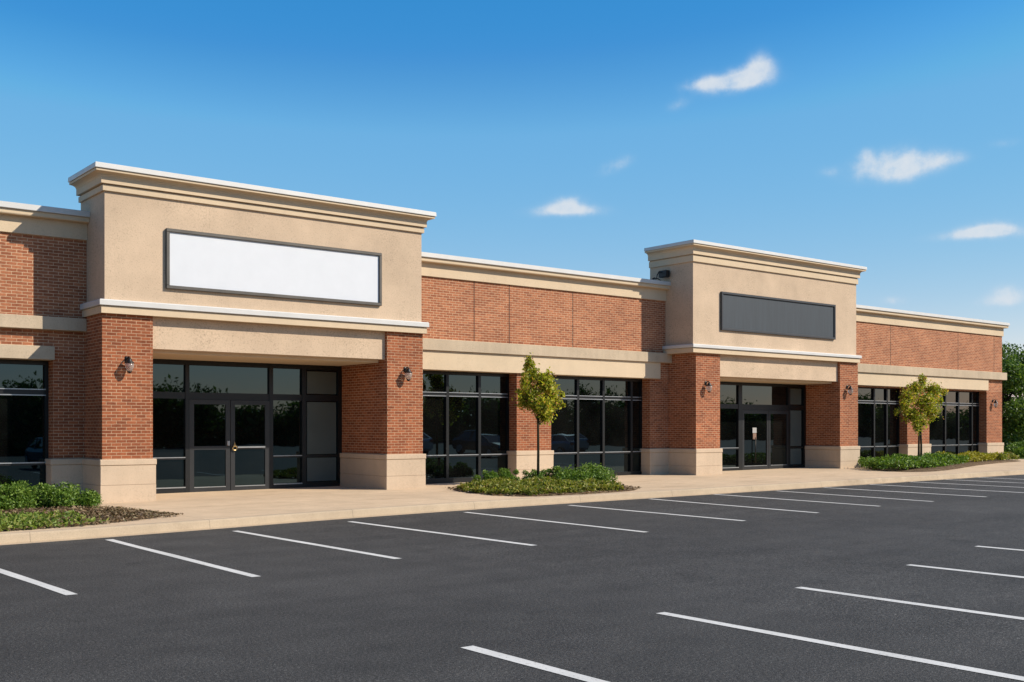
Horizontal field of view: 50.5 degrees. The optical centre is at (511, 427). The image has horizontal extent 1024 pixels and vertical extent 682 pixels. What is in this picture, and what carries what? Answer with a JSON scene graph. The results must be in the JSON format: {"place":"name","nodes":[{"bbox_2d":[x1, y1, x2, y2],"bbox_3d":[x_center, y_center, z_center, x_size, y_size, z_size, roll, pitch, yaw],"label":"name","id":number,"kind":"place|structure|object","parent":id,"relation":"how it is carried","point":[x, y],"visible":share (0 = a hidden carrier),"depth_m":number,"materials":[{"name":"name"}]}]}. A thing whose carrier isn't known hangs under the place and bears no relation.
{"place":"outdoors","nodes":[
{"label":"outdoors","id":0,"kind":"place"},
{"bbox_2d":[0,475,1023,681],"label":"car park","id":1,"kind":"structure","parent":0,"point":[590,601],"depth_m":11.32,"materials":[{"name":"grey asphalt"}]},
{"bbox_2d":[0,569,75,594],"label":"parking line","id":2,"kind":"object","parent":1,"relation":"on","point":[38,583],"visible":1,"depth_m":12.24,"materials":[{"name":"paint"}]},
{"bbox_2d":[107,539,258,576],"bbox_3d":[-4.647,1.746,14.838,0.131,0.001,5.380,0,0,-38],"label":"parking line","id":3,"kind":"object","parent":1,"relation":"on","point":[190,560],"visible":1,"depth_m":14.37,"materials":[{"name":"paint"}]},
{"bbox_2d":[234,531,399,558],"bbox_3d":[-3.106,1.746,16.423,0.130,0.001,5.046,0,0,-39],"label":"parking line","id":4,"kind":"object","parent":1,"relation":"on","point":[320,545],"visible":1,"depth_m":16.08,"materials":[{"name":"paint"}]},
{"bbox_2d":[349,521,533,545],"bbox_3d":[-1.332,1.737,18.055,0.135,0.001,5.279,0,0,-39],"label":"parking line","id":5,"kind":"object","parent":1,"relation":"on","point":[445,533],"visible":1,"depth_m":17.64,"materials":[{"name":"paint"}]},
{"bbox_2d":[0,469,1023,543],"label":"kerb","id":6,"kind":"structure","parent":1,"relation":"on","point":[53,535],"depth_m":21.93,"materials":[{"name":"concrete"}]},
{"bbox_2d":[0,474,1023,544],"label":"gutter edge","id":7,"kind":"object","parent":1,"relation":"on","point":[436,511],"visible":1,"depth_m":21.63,"materials":[{"name":"concrete"}]},
{"bbox_2d":[460,646,608,681],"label":"parking line","id":8,"kind":"object","parent":1,"relation":"on","point":[533,664],"visible":1,"depth_m":8.00,"materials":[{"name":"paint"}]},
{"bbox_2d":[465,512,645,531],"bbox_3d":[0.636,1.725,20.046,0.133,0.001,5.292,0,0,-37],"label":"parking line","id":9,"kind":"object","parent":1,"relation":"on","point":[559,522],"visible":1,"depth_m":19.74,"materials":[{"name":"paint"}]},
{"bbox_2d":[569,505,745,520],"bbox_3d":[2.771,1.713,21.976,0.131,0.001,5.027,0,0,-37],"label":"parking line","id":10,"kind":"object","parent":1,"relation":"on","point":[659,513],"visible":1,"depth_m":21.66,"materials":[{"name":"paint"}]},
{"bbox_2d":[655,499,817,512],"bbox_3d":[4.707,1.702,23.821,0.130,0.002,5.097,0,0,-34],"label":"parking line","id":11,"kind":"object","parent":1,"relation":"on","point":[740,506],"visible":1,"depth_m":23.43,"materials":[{"name":"paint"}]},
{"bbox_2d":[715,494,873,505],"bbox_3d":[6.527,1.691,25.495,0.132,0.002,5.055,0,0,-34],"label":"parking line","id":12,"kind":"object","parent":1,"relation":"on","point":[798,500],"visible":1,"depth_m":25.21,"materials":[{"name":"paint"}]},
{"bbox_2d":[657,612,1023,680],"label":"parking line","id":13,"kind":"object","parent":1,"relation":"on","point":[978,670],"visible":1,"depth_m":8.54,"materials":[{"name":"paint"}]},
{"bbox_2d":[783,491,932,501],"bbox_3d":[8.325,1.682,26.811,0.133,0.003,4.875,0,0,-32],"label":"parking line","id":14,"kind":"object","parent":1,"relation":"on","point":[857,496],"visible":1,"depth_m":26.53,"materials":[{"name":"paint"}]},
{"bbox_2d":[824,487,983,496],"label":"parking line","id":15,"kind":"object","parent":1,"relation":"on","point":[908,492],"visible":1,"depth_m":28.00,"materials":[{"name":"paint"}]},
{"bbox_2d":[796,587,1023,619],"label":"parking line","id":16,"kind":"object","parent":1,"relation":"on","point":[943,607],"visible":1,"depth_m":10.73,"materials":[{"name":"paint"}]},
{"bbox_2d":[870,484,1023,492],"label":"parking line","id":17,"kind":"object","parent":1,"relation":"on","point":[949,488],"visible":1,"depth_m":29.66,"materials":[{"name":"paint"}]},
{"bbox_2d":[909,564,1023,577],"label":"parking line","id":18,"kind":"object","parent":1,"relation":"on","point":[968,571],"visible":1,"depth_m":13.04,"materials":[{"name":"paint"}]},
{"bbox_2d":[976,546,1023,550],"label":"parking line","id":19,"kind":"object","parent":1,"relation":"on","point":[1000,548],"visible":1,"depth_m":15.42,"materials":[{"name":"paint"}]},
{"bbox_2d":[0,459,1023,532],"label":"pavement","id":20,"kind":"structure","parent":0,"point":[211,505],"depth_m":25.57,"materials":[{"name":"concrete"}]},
{"bbox_2d":[0,505,182,531],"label":"planting bed","id":21,"kind":"object","parent":20,"relation":"on","point":[42,509],"visible":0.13,"depth_m":18.86,"materials":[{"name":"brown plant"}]},
{"bbox_2d":[0,482,39,510],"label":"shrub","id":22,"kind":"object","parent":21,"relation":"on","point":[12,496],"visible":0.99,"depth_m":20.39,"materials":[{"name":"green plant"}]},
{"bbox_2d":[17,480,53,503],"bbox_3d":[-9.879,1.342,22.055,1.249,0.578,0.994,0,0,-39],"label":"shrub","id":23,"kind":"object","parent":21,"relation":"on","point":[34,486],"visible":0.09,"depth_m":22.08,"materials":[{"name":"green plant"}]},
{"bbox_2d":[0,509,108,531],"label":"ground cover plants","id":24,"kind":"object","parent":21,"relation":"on","point":[15,519],"depth_m":17.72,"materials":[{"name":"green plant"}]},
{"bbox_2d":[32,481,103,507],"bbox_3d":[-8.855,1.341,21.599,1.306,0.579,1.125,0,0,-39],"label":"shrub","id":25,"kind":"object","parent":21,"relation":"on","point":[56,496],"visible":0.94,"depth_m":21.36,"materials":[{"name":"green plant"}]},
{"bbox_2d":[447,484,641,496],"bbox_3d":[0.693,1.526,27.584,4.962,0.119,4.714,0,0,-39],"label":"planting bed","id":26,"kind":"object","parent":20,"relation":"on","point":[557,493],"visible":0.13,"depth_m":25.41,"materials":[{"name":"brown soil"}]},
{"bbox_2d":[472,469,498,480],"bbox_3d":[-0.682,1.341,28.655,0.847,0.496,0.537,0,0,-39],"label":"shrub","id":27,"kind":"object","parent":26,"relation":"on","point":[492,474],"visible":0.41,"depth_m":28.58,"materials":[{"name":"green plant"}]},
{"bbox_2d":[497,467,519,479],"bbox_3d":[-0.151,1.324,29.068,0.664,0.524,0.632,0,0,20],"label":"shrub","id":28,"kind":"object","parent":26,"relation":"on","point":[506,473],"visible":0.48,"depth_m":29.01,"materials":[{"name":"green plant"}]},
{"bbox_2d":[521,469,543,478],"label":"shrub","id":29,"kind":"object","parent":26,"relation":"on","point":[533,472],"visible":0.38,"depth_m":29.78,"materials":[{"name":"green plant"}]},
{"bbox_2d":[512,352,565,475],"bbox_3d":[0.800,-0.236,29.606,1.727,3.660,1.150,0,0,-17],"label":"young tree","id":30,"kind":"object","parent":26,"relation":"on","point":[543,406],"visible":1,"depth_m":29.45,"materials":[{"name":"green plant"}]},
{"bbox_2d":[456,476,623,495],"bbox_3d":[0.559,1.408,27.020,3.886,0.365,3.706,0,0,-39],"label":"ground cover","id":31,"kind":"object","parent":26,"relation":"on","point":[530,486],"visible":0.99,"depth_m":26.05,"materials":[{"name":"green plant"}]},
{"bbox_2d":[541,466,564,477],"bbox_3d":[1.161,1.312,30.209,0.791,0.550,0.580,0,0,-39],"label":"shrub","id":32,"kind":"object","parent":26,"relation":"on","point":[552,471],"visible":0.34,"depth_m":30.13,"materials":[{"name":"green plant"}]},
{"bbox_2d":[552,462,617,481],"bbox_3d":[1.881,1.208,28.846,2.007,0.685,1.843,0,0,-39],"label":"shrub","id":33,"kind":"object","parent":26,"relation":"on","point":[599,473],"visible":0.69,"depth_m":28.59,"materials":[{"name":"green plant"}]},
{"bbox_2d":[869,460,1018,471],"bbox_3d":[17.172,1.445,43.120,3.127,0.134,15.833,0,0,36],"label":"planting bed","id":34,"kind":"object","parent":20,"relation":"on","point":[948,467],"visible":0.45,"depth_m":38.95,"materials":[{"name":"brown soil"}]},
{"bbox_2d":[857,451,970,469],"bbox_3d":[15.084,1.214,40.831,2.831,0.563,8.800,0,0,35],"label":"ground cover","id":35,"kind":"object","parent":34,"relation":"on","point":[904,461],"visible":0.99,"depth_m":38.71,"materials":[{"name":"green plant"}]},
{"bbox_2d":[893,373,948,455],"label":"young tree","id":36,"kind":"object","parent":34,"relation":"on","point":[925,401],"visible":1,"depth_m":41.12,"materials":[{"name":"green plant"}]},
{"bbox_2d":[936,451,1001,462],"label":"ground cover","id":37,"kind":"object","parent":34,"relation":"on","point":[975,456],"visible":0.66,"depth_m":44.64,"materials":[{"name":"green plant"}]},
{"bbox_2d":[984,451,1018,459],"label":"ground cover","id":38,"kind":"object","parent":34,"relation":"on","point":[1007,456],"visible":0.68,"depth_m":47.31,"materials":[{"name":"green plant"}]},
{"bbox_2d":[0,0,1023,416],"label":"sky","id":39,"kind":"structure","parent":0,"point":[885,137],"materials":[{"name":"blue"}]},
{"label":"verge","id":40,"kind":"structure","parent":0,"visible":0},
{"bbox_2d":[1002,357,1023,447],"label":"leafy tree","id":41,"kind":"object","parent":40,"relation":"on","point":[1013,421],"visible":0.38,"depth_m":57.01,"materials":[{"name":"green plant"}]},
{"bbox_2d":[1002,342,1023,446],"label":"leafy tree","id":42,"kind":"object","parent":40,"relation":"on","point":[1008,355],"visible":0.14,"depth_m":63.46,"materials":[{"name":"green plant"}]},
{"bbox_2d":[1004,440,1023,457],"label":"shrub","id":43,"kind":"object","parent":40,"relation":"on","point":[1017,448],"visible":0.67,"depth_m":53.28,"materials":[{"name":"green plant"}]},
{"bbox_3d":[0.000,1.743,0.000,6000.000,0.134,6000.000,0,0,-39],"label":"ground","id":44,"kind":"structure","parent":0,"visible":0},
{"bbox_2d":[0,161,1009,502],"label":"shop building","id":45,"kind":"structure","parent":44,"relation":"on","point":[216,391],"depth_m":28.80,"materials":[{"name":"beige paint"}]},
{"bbox_2d":[0,359,48,487],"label":"window","id":46,"kind":"structure","parent":45,"relation":"in","point":[24,384],"depth_m":23.63,"materials":[{"name":"black glass"}]},
{"bbox_2d":[125,356,134,372],"bbox_3d":[-8.231,-1.353,23.330,0.204,0.375,0.252,0,0,-39],"label":"wall lantern","id":47,"kind":"object","parent":45,"relation":"attached to","point":[129,364],"depth_m":23.26,"materials":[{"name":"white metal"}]},
{"bbox_2d":[189,400,229,491],"bbox_3d":[-7.517,0.460,27.009,1.055,2.300,0.090,0,0,-39],"label":"door","id":48,"kind":"structure","parent":45,"relation":"in","point":[209,420],"depth_m":27.01,"materials":[{"name":"glass"}]},
{"bbox_2d":[230,400,268,490],"bbox_3d":[-6.670,0.460,27.665,1.055,2.300,0.120,0,0,-39],"label":"door","id":49,"kind":"structure","parent":45,"relation":"in","point":[249,420],"depth_m":27.67,"materials":[{"name":"glass"}]},
{"bbox_2d":[165,228,381,305],"bbox_3d":[-5.462,-3.735,25.651,5.540,1.330,0.073,0,0,-39],"label":"sign board","id":50,"kind":"object","parent":45,"relation":"attached to","point":[210,262],"visible":1,"depth_m":25.47,"materials":[{"name":"white metal"}]},
{"bbox_2d":[404,367,411,380],"bbox_3d":[-2.663,-1.373,27.769,0.204,0.375,0.252,0,0,-39],"label":"wall lantern","id":51,"kind":"object","parent":45,"relation":"attached to","point":[408,373],"depth_m":27.70,"materials":[{"name":"white metal"}]},
{"bbox_2d":[423,370,508,483],"bbox_3d":[-1.709,0.083,30.738,4.090,3.435,0.160,0,0,-39],"label":"window","id":52,"kind":"structure","parent":45,"relation":"in","point":[466,414],"depth_m":30.99,"materials":[{"name":"black glass"}]},
{"bbox_2d":[551,375,641,475],"bbox_3d":[2.572,0.083,34.151,4.220,3.435,0.160,0,0,-39],"label":"window","id":53,"kind":"structure","parent":45,"relation":"in","point":[600,421],"depth_m":34.31,"materials":[{"name":"black glass"}]},
{"bbox_2d":[659,270,669,277],"bbox_3d":[4.990,-5.020,35.465,0.240,0.220,0.340,0,0,-39],"label":"flood light","id":54,"kind":"object","parent":45,"relation":"attached to","point":[664,273],"visible":1,"depth_m":35.34,"materials":[{"name":"black plastic"}]},
{"bbox_2d":[705,381,711,392],"bbox_3d":[6.330,-1.312,34.939,0.204,0.375,0.252,0,0,-39],"label":"wall lantern","id":55,"kind":"object","parent":45,"relation":"attached to","point":[709,387],"depth_m":34.87,"materials":[{"name":"white metal"}]},
{"bbox_2d":[753,428,756,438],"bbox_3d":[8.685,0.210,38.867,0.220,0.420,0.008,0,0,-39],"label":"paper notice","id":56,"kind":"object","parent":45,"relation":"attached to","point":[754,432],"visible":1,"depth_m":38.86,"materials":[{"name":"white paper"}]},
{"bbox_2d":[742,410,768,469],"bbox_3d":[8.744,0.460,38.914,1.468,2.140,0.127,0,0,-39],"label":"door","id":57,"kind":"structure","parent":45,"relation":"in","point":[755,452],"depth_m":38.91,"materials":[{"name":"glass"}]},
{"bbox_2d":[720,291,835,339],"bbox_3d":[9.270,-3.820,37.396,6.240,1.260,0.073,0,0,-39],"label":"sign board","id":58,"kind":"object","parent":45,"relation":"attached to","point":[739,312],"visible":1,"depth_m":37.25,"materials":[{"name":"grey metal"}]},
{"bbox_2d":[769,411,787,468],"bbox_3d":[9.754,0.460,39.762,1.128,2.140,0.061,0,0,-39],"label":"door","id":59,"kind":"structure","parent":45,"relation":"in","point":[778,420],"depth_m":39.77,"materials":[{"name":"glass"}]},
{"bbox_2d":[846,385,852,394],"bbox_3d":[12.383,-1.373,39.764,0.204,0.375,0.252,0,0,-39],"label":"wall lantern","id":60,"kind":"object","parent":45,"relation":"attached to","point":[850,390],"depth_m":39.70,"materials":[{"name":"white metal"}]},
{"bbox_2d":[858,387,899,457],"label":"window","id":61,"kind":"structure","parent":45,"relation":"in","point":[878,427],"depth_m":43.92,"materials":[{"name":"black glass"}]},
{"bbox_2d":[929,391,978,460],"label":"window","id":62,"kind":"structure","parent":45,"relation":"in","point":[956,432],"depth_m":47.64,"materials":[{"name":"black glass"}]},
{"bbox_2d":[992,399,997,407],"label":"wall lantern","id":63,"kind":"object","parent":45,"relation":"attached to","point":[995,403],"depth_m":48.66,"materials":[{"name":"white metal"}]}
]}

